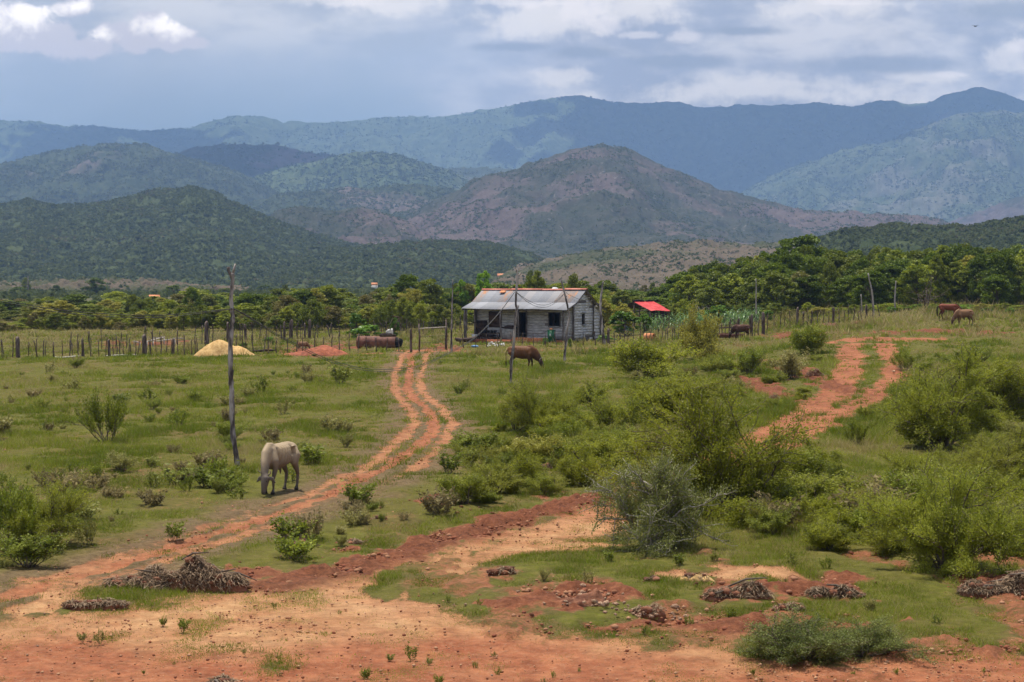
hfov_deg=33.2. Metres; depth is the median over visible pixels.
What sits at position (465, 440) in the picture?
young bush
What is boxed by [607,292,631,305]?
tree
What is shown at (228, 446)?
tall weed
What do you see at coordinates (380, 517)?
tall weed
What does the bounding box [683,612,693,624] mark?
leafy shrub
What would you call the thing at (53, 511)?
bush
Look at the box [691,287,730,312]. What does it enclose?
forest tree
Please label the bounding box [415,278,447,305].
tree
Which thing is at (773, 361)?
young bush
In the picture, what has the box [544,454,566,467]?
young bush
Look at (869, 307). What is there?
thicket shrub
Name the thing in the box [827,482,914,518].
young bush
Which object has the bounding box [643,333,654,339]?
rusty barrel
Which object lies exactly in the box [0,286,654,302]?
valley woods
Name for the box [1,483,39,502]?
tall weed
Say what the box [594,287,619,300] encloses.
tree
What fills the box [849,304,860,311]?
thicket shrub
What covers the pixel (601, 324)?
utility pole
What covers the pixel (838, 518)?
young bush
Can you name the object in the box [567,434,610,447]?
young bush
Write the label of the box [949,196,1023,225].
slope
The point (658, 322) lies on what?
maize plant
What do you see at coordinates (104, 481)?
tall weed
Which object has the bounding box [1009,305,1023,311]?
thicket shrub
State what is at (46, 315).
thicket shrub
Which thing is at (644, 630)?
leafy shrub
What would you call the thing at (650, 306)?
garden shed
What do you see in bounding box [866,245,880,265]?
forest tree
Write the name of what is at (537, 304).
cable
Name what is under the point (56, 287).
tree
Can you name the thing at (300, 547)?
tall weed
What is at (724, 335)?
feed trough
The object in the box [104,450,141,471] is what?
tall weed
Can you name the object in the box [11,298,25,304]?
tree
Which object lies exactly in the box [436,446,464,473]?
leafy shrub
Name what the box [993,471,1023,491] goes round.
young bush
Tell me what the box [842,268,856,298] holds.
forest tree
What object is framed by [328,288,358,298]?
tree
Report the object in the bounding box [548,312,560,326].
window
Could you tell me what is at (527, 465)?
young bush
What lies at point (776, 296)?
forest tree
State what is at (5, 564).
tall weed
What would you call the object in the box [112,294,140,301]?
tree
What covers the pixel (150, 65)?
sky
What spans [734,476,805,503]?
young bush
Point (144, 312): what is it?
thicket shrub
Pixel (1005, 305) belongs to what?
thicket shrub
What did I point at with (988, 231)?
hill scrub
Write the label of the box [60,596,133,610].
root heap
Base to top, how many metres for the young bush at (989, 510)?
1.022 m
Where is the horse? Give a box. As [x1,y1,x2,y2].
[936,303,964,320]
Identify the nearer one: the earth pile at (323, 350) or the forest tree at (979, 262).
the earth pile at (323, 350)
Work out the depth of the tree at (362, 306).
198.52 m
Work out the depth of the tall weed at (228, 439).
55.65 m
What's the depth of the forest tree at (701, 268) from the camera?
258.15 m
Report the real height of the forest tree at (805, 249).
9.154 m
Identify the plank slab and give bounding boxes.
[379,333,395,335]
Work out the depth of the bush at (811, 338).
113.22 m
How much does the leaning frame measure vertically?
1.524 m
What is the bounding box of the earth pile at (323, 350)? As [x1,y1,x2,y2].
[282,345,348,355]
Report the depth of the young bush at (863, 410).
67.51 m
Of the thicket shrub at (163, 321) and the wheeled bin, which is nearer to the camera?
the wheeled bin
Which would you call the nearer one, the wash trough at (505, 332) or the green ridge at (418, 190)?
the wash trough at (505, 332)
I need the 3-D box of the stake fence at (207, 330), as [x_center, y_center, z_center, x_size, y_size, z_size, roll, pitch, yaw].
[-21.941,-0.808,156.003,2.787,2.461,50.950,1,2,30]
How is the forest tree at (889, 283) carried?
on the ground at (522, 653)
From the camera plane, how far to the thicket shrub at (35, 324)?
190.13 m
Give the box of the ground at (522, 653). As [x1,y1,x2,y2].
[0,289,1023,681]
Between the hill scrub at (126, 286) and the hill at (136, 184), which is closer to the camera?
the hill scrub at (126, 286)
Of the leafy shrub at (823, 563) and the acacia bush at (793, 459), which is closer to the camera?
the leafy shrub at (823, 563)
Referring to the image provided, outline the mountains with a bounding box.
[0,87,1023,192]
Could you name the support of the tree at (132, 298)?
on the ground at (522, 653)
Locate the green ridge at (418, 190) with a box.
[247,184,455,217]
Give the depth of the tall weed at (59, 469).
46.42 m
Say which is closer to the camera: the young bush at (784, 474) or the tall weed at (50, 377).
the young bush at (784, 474)
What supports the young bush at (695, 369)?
on the ground at (522, 653)
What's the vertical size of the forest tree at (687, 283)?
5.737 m
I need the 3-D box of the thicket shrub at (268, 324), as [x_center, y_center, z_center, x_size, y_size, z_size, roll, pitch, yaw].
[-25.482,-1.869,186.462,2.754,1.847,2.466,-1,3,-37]
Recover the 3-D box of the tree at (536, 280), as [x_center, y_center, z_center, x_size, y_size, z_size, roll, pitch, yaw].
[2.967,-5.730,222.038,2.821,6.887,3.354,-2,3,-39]
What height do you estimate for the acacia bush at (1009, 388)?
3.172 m
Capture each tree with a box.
[0,301,26,310]
[0,304,8,316]
[0,310,28,320]
[9,287,26,291]
[10,301,33,309]
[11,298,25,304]
[11,304,58,320]
[19,305,43,321]
[21,277,31,289]
[27,297,58,305]
[29,307,57,321]
[40,300,79,319]
[50,285,60,290]
[54,294,97,310]
[70,304,91,314]
[80,277,106,292]
[81,305,115,314]
[93,299,121,313]
[100,291,126,300]
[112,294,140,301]
[116,305,130,313]
[124,294,137,312]
[126,300,154,314]
[130,298,156,312]
[148,296,162,302]
[150,299,160,310]
[153,298,174,311]
[156,299,178,322]
[165,285,179,294]
[165,294,193,303]
[172,305,198,311]
[177,288,209,304]
[182,286,202,310]
[194,294,219,312]
[202,294,227,305]
[217,292,239,300]
[219,288,229,292]
[219,299,244,313]
[226,303,265,314]
[234,292,270,313]
[255,296,281,313]
[256,285,271,289]
[259,294,277,306]
[260,288,290,295]
[271,295,300,323]
[281,288,303,294]
[285,290,316,304]
[310,288,327,306]
[318,284,342,307]
[321,291,353,309]
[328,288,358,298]
[342,299,376,305]
[342,308,357,313]
[345,324,381,337]
[346,304,359,311]
[349,312,366,335]
[350,304,380,313]
[358,294,375,308]
[362,291,377,299]
[372,292,388,312]
[374,287,385,292]
[378,288,415,303]
[379,287,402,305]
[389,274,418,303]
[393,288,423,325]
[410,292,433,305]
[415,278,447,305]
[418,304,457,325]
[441,292,461,316]
[445,283,475,304]
[451,279,471,306]
[456,283,475,314]
[460,308,473,322]
[475,270,493,296]
[491,282,509,288]
[508,284,525,288]
[524,270,532,283]
[525,270,548,288]
[543,285,559,288]
[566,273,585,287]
[578,285,607,311]
[591,294,615,314]
[594,280,618,289]
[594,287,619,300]
[595,282,624,304]
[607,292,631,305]
[608,290,641,312]
[608,311,640,335]
[626,290,644,296]
[631,296,671,315]
[636,293,651,299]
[638,313,651,333]
[639,285,647,291]
[641,286,668,299]
[648,283,657,290]
[660,291,684,299]
[661,271,694,297]
[666,293,681,302]
[669,274,712,311]
[685,272,714,301]
[687,267,698,273]
[689,263,708,273]
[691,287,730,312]
[704,305,727,324]
[706,259,718,273]
[707,270,723,303]
[708,263,727,274]
[708,272,748,310]
[722,270,740,308]
[730,256,752,269]
[730,276,774,311]
[732,261,768,294]
[735,260,749,269]
[741,255,760,265]
[748,270,798,313]
[749,262,790,304]
[756,251,772,264]
[761,310,773,319]
[769,254,781,262]
[771,234,827,300]
[778,248,801,293]
[781,270,824,309]
[784,252,811,293]
[785,268,804,307]
[787,275,827,311]
[798,244,816,274]
[802,254,834,300]
[817,249,846,302]
[818,261,841,307]
[825,275,868,307]
[832,253,864,298]
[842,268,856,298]
[845,266,891,303]
[847,249,866,259]
[847,270,890,305]
[849,256,868,274]
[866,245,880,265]
[869,247,891,267]
[869,277,898,303]
[871,249,916,283]
[872,252,887,266]
[875,260,908,303]
[886,257,922,304]
[896,259,937,305]
[902,251,912,258]
[908,249,924,259]
[908,273,948,307]
[919,252,944,303]
[922,247,934,256]
[927,245,955,303]
[927,254,953,303]
[938,261,979,302]
[940,252,957,302]
[947,243,965,301]
[957,242,969,300]
[957,246,985,303]
[958,255,979,302]
[960,258,995,303]
[965,254,991,302]
[974,274,1012,304]
[977,250,1017,306]
[984,247,998,254]
[990,260,1023,300]
[999,249,1022,302]
[1004,243,1023,249]
[1004,249,1023,304]
[1010,248,1020,302]
[1020,283,1023,294]
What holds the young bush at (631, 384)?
on the ground at (522, 653)
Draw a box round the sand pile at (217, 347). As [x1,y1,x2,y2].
[194,340,253,355]
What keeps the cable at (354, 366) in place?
attached to the utility pole at (231, 389)
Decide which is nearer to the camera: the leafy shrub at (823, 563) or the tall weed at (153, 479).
the leafy shrub at (823, 563)
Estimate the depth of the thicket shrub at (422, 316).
186.90 m
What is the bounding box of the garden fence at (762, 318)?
[614,312,767,340]
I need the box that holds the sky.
[0,0,1023,130]
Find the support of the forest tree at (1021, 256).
on the ground at (522, 653)
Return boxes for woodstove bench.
[478,330,499,338]
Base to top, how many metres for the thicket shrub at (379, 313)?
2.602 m
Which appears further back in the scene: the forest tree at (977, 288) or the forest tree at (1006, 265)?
the forest tree at (977, 288)
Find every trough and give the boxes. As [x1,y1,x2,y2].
[455,336,476,343]
[499,325,517,338]
[717,327,743,337]
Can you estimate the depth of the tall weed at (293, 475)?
46.80 m
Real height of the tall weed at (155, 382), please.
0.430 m
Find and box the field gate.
[418,320,447,350]
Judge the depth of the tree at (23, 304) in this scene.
288.58 m
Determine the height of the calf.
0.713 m
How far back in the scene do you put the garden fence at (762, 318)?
139.73 m
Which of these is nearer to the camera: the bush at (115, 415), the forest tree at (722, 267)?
the bush at (115, 415)
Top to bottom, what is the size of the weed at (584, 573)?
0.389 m
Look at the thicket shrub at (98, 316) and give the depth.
187.76 m
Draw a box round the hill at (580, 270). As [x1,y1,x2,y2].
[490,239,795,289]
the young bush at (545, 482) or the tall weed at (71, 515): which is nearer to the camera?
the tall weed at (71, 515)
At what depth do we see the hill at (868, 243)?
871.45 m
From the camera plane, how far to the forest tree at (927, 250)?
256.92 m
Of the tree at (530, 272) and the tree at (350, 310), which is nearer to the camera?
the tree at (350, 310)
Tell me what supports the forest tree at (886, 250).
on the ground at (522, 653)
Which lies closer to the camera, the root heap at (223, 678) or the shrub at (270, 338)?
the root heap at (223, 678)
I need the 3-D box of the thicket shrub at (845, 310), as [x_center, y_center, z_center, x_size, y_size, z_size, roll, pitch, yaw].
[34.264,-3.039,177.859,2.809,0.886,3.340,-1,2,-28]
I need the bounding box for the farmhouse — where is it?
[461,288,604,342]
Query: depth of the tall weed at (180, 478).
46.13 m
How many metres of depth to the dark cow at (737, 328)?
136.75 m
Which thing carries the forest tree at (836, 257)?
on the ground at (522, 653)
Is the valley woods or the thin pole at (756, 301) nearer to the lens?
the thin pole at (756, 301)
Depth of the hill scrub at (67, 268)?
1553.82 m
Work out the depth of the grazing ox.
44.00 m
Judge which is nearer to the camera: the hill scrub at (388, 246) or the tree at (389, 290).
the tree at (389, 290)
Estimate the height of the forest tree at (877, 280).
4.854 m
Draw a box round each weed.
[0,410,15,431]
[0,471,15,488]
[0,524,69,567]
[0,559,18,567]
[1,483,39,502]
[7,521,66,546]
[9,481,36,494]
[24,388,41,396]
[30,398,56,406]
[31,468,62,485]
[33,422,50,429]
[44,422,54,429]
[44,467,89,493]
[45,360,57,371]
[46,373,58,380]
[49,464,66,479]
[56,501,79,522]
[60,377,83,388]
[65,457,80,474]
[67,358,85,367]
[69,528,84,537]
[72,499,101,519]
[73,470,118,488]
[76,632,86,642]
[88,460,107,475]
[93,628,105,643]
[94,485,128,497]
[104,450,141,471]
[108,488,127,497]
[109,392,130,401]
[135,487,169,504]
[137,385,163,400]
[141,396,161,408]
[141,414,155,420]
[143,380,161,385]
[143,455,159,466]
[146,471,159,485]
[157,616,166,625]
[160,386,172,395]
[160,462,189,482]
[165,444,181,451]
[166,405,190,424]
[170,374,193,383]
[170,460,187,470]
[172,472,189,482]
[177,466,199,475]
[177,614,190,632]
[181,384,203,401]
[182,460,239,487]
[189,447,222,465]
[207,475,249,491]
[210,419,254,437]
[210,478,228,492]
[215,389,239,404]
[216,424,236,437]
[217,407,241,419]
[217,434,237,443]
[222,442,242,451]
[222,484,248,498]
[226,470,251,485]
[240,384,257,395]
[253,426,286,441]
[265,510,321,538]
[271,529,322,559]
[284,462,299,480]
[291,506,330,536]
[299,370,319,380]
[299,438,326,464]
[301,363,311,372]
[307,532,323,544]
[318,412,352,430]
[333,534,346,545]
[334,524,345,533]
[335,430,354,446]
[335,507,366,524]
[337,499,366,514]
[338,477,377,503]
[343,422,352,431]
[357,513,372,524]
[359,667,370,678]
[363,500,379,511]
[378,513,386,519]
[385,652,394,661]
[396,511,410,519]
[403,640,418,660]
[425,656,433,663]
[432,674,445,681]
[491,388,506,394]
[579,567,594,583]
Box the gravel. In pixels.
[0,436,1023,681]
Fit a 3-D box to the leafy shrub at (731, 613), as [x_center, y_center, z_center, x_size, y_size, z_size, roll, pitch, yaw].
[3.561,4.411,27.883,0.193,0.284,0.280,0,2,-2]
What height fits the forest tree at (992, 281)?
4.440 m
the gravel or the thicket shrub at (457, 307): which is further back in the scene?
the thicket shrub at (457, 307)
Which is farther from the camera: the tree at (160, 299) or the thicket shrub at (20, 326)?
the tree at (160, 299)
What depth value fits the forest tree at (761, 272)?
199.60 m
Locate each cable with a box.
[0,299,231,317]
[233,292,514,371]
[517,293,563,307]
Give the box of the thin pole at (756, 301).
[755,283,756,322]
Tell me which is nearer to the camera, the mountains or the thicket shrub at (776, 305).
the thicket shrub at (776, 305)
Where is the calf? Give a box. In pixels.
[298,342,309,349]
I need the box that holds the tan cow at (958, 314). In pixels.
[951,309,974,324]
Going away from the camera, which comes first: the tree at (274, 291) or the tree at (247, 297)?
the tree at (247, 297)
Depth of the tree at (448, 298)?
233.22 m
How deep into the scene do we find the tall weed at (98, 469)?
47.01 m
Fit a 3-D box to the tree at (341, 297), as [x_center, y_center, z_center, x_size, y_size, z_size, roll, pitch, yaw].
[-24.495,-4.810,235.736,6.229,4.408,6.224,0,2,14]
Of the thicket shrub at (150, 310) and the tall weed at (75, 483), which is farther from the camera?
the thicket shrub at (150, 310)
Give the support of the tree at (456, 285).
on the ground at (522, 653)
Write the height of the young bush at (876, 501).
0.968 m
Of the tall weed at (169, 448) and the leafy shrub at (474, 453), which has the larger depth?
the tall weed at (169, 448)
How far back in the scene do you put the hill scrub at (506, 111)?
8250.86 m
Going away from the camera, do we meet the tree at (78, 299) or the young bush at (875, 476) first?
the young bush at (875, 476)
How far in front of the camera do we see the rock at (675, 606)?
28.42 m
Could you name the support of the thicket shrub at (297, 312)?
on the ground at (522, 653)
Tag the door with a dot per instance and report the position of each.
(520, 313)
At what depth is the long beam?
129.41 m
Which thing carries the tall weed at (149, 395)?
on the ground at (522, 653)
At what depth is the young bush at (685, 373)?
92.02 m
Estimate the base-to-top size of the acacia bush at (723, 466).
3.864 m
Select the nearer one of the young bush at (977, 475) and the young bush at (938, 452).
the young bush at (977, 475)
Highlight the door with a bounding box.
[519,312,522,336]
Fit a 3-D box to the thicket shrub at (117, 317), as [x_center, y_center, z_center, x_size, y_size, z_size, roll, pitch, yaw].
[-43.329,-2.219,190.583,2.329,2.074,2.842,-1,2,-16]
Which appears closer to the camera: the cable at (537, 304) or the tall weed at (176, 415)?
the tall weed at (176, 415)
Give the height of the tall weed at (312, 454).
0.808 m
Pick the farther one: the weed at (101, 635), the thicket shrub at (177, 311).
the thicket shrub at (177, 311)
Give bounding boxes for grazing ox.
[256,441,299,494]
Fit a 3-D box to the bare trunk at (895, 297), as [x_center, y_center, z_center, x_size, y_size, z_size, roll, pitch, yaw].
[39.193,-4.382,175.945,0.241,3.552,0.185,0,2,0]
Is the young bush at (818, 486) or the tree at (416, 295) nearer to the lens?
the young bush at (818, 486)
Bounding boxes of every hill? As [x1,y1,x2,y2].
[0,143,274,204]
[0,187,350,285]
[255,151,468,192]
[271,206,440,244]
[404,143,948,257]
[490,239,795,289]
[815,220,1023,254]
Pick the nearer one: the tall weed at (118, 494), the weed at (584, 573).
the weed at (584, 573)
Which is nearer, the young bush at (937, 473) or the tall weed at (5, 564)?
the tall weed at (5, 564)
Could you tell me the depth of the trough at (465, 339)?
148.01 m
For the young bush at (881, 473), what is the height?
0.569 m
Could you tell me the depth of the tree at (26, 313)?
201.29 m
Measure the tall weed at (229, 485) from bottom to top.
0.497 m
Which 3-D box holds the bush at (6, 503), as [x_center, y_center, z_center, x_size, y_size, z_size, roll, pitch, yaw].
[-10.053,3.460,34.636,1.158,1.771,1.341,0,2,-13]
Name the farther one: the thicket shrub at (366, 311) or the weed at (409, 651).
the thicket shrub at (366, 311)
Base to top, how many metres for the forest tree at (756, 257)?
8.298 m
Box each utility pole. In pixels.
[227,264,239,463]
[509,269,520,383]
[560,279,570,360]
[599,281,605,343]
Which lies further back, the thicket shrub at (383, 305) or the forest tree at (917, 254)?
the forest tree at (917, 254)
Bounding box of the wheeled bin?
[547,330,555,341]
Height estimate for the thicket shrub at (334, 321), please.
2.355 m
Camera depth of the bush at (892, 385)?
62.45 m
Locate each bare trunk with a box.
[867,273,874,313]
[894,282,895,312]
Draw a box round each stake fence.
[1,329,411,357]
[70,318,433,348]
[397,315,471,331]
[462,329,620,347]
[774,303,879,326]
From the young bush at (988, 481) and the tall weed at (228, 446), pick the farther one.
the tall weed at (228, 446)
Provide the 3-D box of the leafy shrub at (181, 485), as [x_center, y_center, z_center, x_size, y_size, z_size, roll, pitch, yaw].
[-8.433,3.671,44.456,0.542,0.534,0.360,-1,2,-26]
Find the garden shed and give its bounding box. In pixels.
[627,299,669,328]
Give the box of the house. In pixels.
[371,283,377,287]
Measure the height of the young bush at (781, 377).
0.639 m
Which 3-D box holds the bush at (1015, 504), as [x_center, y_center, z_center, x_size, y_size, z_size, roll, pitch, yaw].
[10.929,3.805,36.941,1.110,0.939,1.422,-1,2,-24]
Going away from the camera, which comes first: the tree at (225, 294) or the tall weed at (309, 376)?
the tall weed at (309, 376)
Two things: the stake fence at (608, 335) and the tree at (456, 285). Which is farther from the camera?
the tree at (456, 285)
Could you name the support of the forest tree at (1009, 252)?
on the ground at (522, 653)
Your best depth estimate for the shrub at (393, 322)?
149.86 m
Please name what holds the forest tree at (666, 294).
on the ground at (522, 653)
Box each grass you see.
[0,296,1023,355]
[0,298,1023,366]
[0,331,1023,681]
[0,337,1023,681]
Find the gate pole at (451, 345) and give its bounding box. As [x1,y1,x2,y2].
[450,279,452,349]
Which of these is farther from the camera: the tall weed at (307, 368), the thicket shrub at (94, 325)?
the thicket shrub at (94, 325)
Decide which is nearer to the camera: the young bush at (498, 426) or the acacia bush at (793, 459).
the acacia bush at (793, 459)
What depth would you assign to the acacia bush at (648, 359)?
96.24 m
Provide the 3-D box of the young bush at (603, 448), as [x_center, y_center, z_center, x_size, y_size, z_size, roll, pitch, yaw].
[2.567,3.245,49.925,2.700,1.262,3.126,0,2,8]
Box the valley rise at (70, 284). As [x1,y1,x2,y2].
[0,276,248,291]
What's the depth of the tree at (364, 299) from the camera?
212.33 m
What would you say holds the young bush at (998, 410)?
on the ground at (522, 653)
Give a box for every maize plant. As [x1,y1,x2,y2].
[652,312,664,331]
[721,309,729,326]
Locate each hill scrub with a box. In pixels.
[0,87,1023,190]
[0,142,280,203]
[0,184,471,285]
[0,274,243,290]
[175,142,515,177]
[225,237,549,288]
[244,183,456,218]
[250,150,467,192]
[270,205,437,243]
[403,142,950,256]
[490,238,794,289]
[741,109,1023,220]
[793,215,1023,256]
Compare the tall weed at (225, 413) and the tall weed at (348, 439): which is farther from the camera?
the tall weed at (225, 413)
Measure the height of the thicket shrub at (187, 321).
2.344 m
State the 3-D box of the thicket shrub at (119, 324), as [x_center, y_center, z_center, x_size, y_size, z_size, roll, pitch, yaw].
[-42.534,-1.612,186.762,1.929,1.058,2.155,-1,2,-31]
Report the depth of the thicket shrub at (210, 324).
195.71 m
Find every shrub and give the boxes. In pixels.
[0,322,16,329]
[8,323,30,328]
[14,318,35,326]
[25,312,38,328]
[32,317,45,327]
[38,313,63,327]
[42,312,69,329]
[59,322,79,328]
[66,312,87,324]
[75,513,100,544]
[76,316,91,329]
[85,317,101,328]
[92,312,112,329]
[99,311,113,327]
[112,321,127,329]
[113,312,130,325]
[121,314,138,327]
[131,310,147,326]
[135,467,163,487]
[143,308,153,326]
[146,310,169,326]
[150,318,168,328]
[162,515,188,540]
[163,315,182,329]
[170,307,196,327]
[177,310,190,329]
[177,474,194,490]
[189,305,214,328]
[195,313,218,327]
[201,306,220,327]
[203,305,229,328]
[203,450,229,476]
[212,314,241,329]
[226,318,249,329]
[230,310,240,316]
[238,314,255,328]
[240,312,265,330]
[248,373,270,392]
[259,313,287,328]
[262,337,274,344]
[264,315,287,330]
[275,396,293,413]
[276,306,304,327]
[278,306,296,329]
[284,302,303,326]
[297,305,309,326]
[298,299,326,327]
[306,302,328,328]
[320,306,343,327]
[328,358,354,383]
[330,310,350,328]
[335,320,360,328]
[336,317,358,328]
[357,306,384,325]
[368,308,389,328]
[375,301,394,329]
[382,300,400,327]
[388,317,399,336]
[395,297,415,330]
[404,302,420,327]
[412,300,427,325]
[412,303,429,327]
[424,311,439,326]
[429,305,449,328]
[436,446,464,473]
[438,310,458,328]
[448,304,463,325]
[451,382,465,393]
[457,442,480,465]
[462,375,472,387]
[538,567,551,580]
[597,299,612,326]
[602,549,613,560]
[610,303,634,328]
[641,624,650,634]
[663,306,676,321]
[671,304,679,320]
[671,552,686,564]
[676,298,693,319]
[676,304,690,322]
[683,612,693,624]
[694,310,711,322]
[706,546,720,560]
[726,605,737,616]
[732,304,746,317]
[742,304,766,318]
[766,303,788,312]
[766,307,780,315]
[782,549,797,563]
[799,302,814,313]
[809,307,831,315]
[817,554,833,568]
[830,307,856,314]
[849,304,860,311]
[853,304,883,311]
[862,595,877,609]
[870,303,903,311]
[887,306,895,312]
[927,612,941,622]
[971,303,992,309]
[993,303,1013,310]
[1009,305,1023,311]
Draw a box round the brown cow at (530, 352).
[505,345,543,367]
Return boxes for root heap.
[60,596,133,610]
[101,552,256,592]
[203,672,258,681]
[335,537,365,544]
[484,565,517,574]
[541,463,552,469]
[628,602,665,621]
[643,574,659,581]
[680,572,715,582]
[699,577,776,602]
[768,394,779,398]
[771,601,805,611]
[802,582,866,599]
[805,369,823,377]
[955,567,1023,599]
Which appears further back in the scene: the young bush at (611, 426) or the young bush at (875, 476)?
the young bush at (611, 426)
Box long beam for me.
[251,349,274,351]
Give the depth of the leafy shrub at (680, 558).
33.06 m
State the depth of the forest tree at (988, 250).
255.71 m
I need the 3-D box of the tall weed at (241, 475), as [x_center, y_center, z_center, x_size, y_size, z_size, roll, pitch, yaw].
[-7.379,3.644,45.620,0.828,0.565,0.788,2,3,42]
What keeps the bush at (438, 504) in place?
on the ground at (522, 653)
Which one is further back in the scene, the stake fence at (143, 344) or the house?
the house
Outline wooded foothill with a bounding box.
[234,240,537,288]
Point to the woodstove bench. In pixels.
(483, 333)
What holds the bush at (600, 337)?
on the ground at (522, 653)
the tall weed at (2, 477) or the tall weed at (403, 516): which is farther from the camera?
the tall weed at (2, 477)
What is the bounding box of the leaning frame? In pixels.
[387,316,400,330]
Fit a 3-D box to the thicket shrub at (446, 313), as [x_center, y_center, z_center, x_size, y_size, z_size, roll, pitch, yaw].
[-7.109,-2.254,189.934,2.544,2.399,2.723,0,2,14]
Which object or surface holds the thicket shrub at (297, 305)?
on the ground at (522, 653)
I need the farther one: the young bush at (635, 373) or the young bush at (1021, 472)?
the young bush at (635, 373)
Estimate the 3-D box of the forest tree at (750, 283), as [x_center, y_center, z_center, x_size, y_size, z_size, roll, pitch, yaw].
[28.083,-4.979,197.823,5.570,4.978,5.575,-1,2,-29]
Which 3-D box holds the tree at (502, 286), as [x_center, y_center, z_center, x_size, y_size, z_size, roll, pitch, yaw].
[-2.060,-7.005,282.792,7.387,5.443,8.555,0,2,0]
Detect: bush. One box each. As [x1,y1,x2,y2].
[0,460,96,555]
[0,473,41,544]
[53,383,132,441]
[416,484,460,516]
[432,469,492,504]
[436,426,504,451]
[449,443,483,458]
[457,459,527,492]
[459,453,511,479]
[470,490,506,502]
[475,441,500,464]
[481,454,513,466]
[483,447,534,463]
[488,422,508,430]
[488,445,551,484]
[492,435,516,447]
[493,390,528,429]
[494,365,587,430]
[494,481,524,493]
[496,429,571,463]
[502,447,547,464]
[523,466,565,494]
[526,406,596,437]
[528,423,564,439]
[533,436,588,463]
[534,478,570,490]
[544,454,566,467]
[550,416,597,437]
[553,447,609,486]
[555,376,613,406]
[556,430,645,471]
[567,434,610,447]
[577,443,740,558]
[579,372,834,529]
[580,387,664,434]
[590,416,641,433]
[593,423,641,439]
[597,335,616,342]
[597,429,652,457]
[602,336,706,377]
[613,362,740,422]
[616,423,645,431]
[620,383,638,394]
[625,369,642,379]
[630,429,663,448]
[639,416,665,428]
[640,429,665,449]
[674,370,692,380]
[674,481,715,515]
[675,299,724,359]
[682,365,699,374]
[696,354,730,362]
[697,353,723,370]
[708,384,743,395]
[711,356,735,369]
[717,343,769,373]
[717,368,745,377]
[721,385,748,399]
[722,601,876,667]
[723,511,752,526]
[726,376,754,388]
[729,479,817,513]
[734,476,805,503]
[743,499,798,534]
[746,490,804,526]
[749,497,789,507]
[751,497,770,532]
[758,375,778,383]
[759,396,788,407]
[762,448,818,481]
[763,465,791,480]
[766,346,810,378]
[767,357,781,366]
[773,372,787,380]
[774,469,873,507]
[776,447,839,480]
[778,488,864,519]
[787,320,835,354]
[792,391,809,399]
[796,387,811,392]
[797,516,870,551]
[797,612,943,667]
[798,445,844,469]
[802,352,825,361]
[806,498,872,540]
[822,466,853,477]
[825,458,856,483]
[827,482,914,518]
[832,486,915,518]
[835,413,876,443]
[840,528,857,538]
[845,496,903,530]
[853,404,877,415]
[856,521,912,556]
[857,432,1023,579]
[858,496,945,533]
[862,474,935,495]
[864,332,1015,448]
[871,396,891,409]
[873,445,975,481]
[877,467,893,483]
[879,453,983,491]
[880,470,951,503]
[881,373,910,414]
[884,345,930,370]
[899,464,997,498]
[914,359,936,370]
[914,463,990,505]
[924,442,972,466]
[929,341,995,363]
[937,414,1023,479]
[941,445,970,459]
[948,345,1023,421]
[963,428,990,448]
[966,498,1015,527]
[968,409,1015,432]
[968,504,997,516]
[970,410,1008,431]
[977,483,1023,509]
[980,400,1020,411]
[981,468,1008,492]
[983,406,1012,419]
[986,475,1023,501]
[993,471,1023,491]
[993,523,1023,556]
[996,494,1023,520]
[997,419,1023,440]
[1011,464,1023,481]
[1012,501,1023,516]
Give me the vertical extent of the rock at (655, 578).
0.559 m
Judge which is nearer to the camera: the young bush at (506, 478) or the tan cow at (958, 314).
the young bush at (506, 478)
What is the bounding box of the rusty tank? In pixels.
[356,336,402,348]
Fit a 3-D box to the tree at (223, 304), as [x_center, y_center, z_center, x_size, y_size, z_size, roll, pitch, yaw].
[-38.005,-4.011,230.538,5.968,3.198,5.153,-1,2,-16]
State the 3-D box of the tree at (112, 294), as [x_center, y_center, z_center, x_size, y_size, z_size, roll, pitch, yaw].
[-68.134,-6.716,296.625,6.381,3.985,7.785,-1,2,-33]
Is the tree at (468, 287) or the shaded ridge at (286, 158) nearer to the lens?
the tree at (468, 287)
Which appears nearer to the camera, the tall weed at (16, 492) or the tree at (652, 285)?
the tall weed at (16, 492)
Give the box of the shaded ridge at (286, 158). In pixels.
[178,143,512,179]
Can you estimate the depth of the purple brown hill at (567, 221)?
2627.22 m
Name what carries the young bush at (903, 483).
on the ground at (522, 653)
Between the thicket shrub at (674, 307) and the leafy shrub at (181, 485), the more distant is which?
the thicket shrub at (674, 307)
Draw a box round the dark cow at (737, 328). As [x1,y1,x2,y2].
[729,324,750,338]
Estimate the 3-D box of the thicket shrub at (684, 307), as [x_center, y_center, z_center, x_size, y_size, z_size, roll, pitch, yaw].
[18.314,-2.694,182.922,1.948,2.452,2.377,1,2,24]
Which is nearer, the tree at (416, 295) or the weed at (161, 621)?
the weed at (161, 621)
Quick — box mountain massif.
[742,110,1023,221]
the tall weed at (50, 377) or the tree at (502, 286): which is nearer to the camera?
the tall weed at (50, 377)
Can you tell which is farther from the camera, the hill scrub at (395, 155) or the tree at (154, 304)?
the hill scrub at (395, 155)
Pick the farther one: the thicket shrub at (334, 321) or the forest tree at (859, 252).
the forest tree at (859, 252)
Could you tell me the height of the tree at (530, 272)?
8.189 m
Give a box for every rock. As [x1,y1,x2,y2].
[559,588,608,606]
[670,604,679,609]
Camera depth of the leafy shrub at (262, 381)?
83.64 m

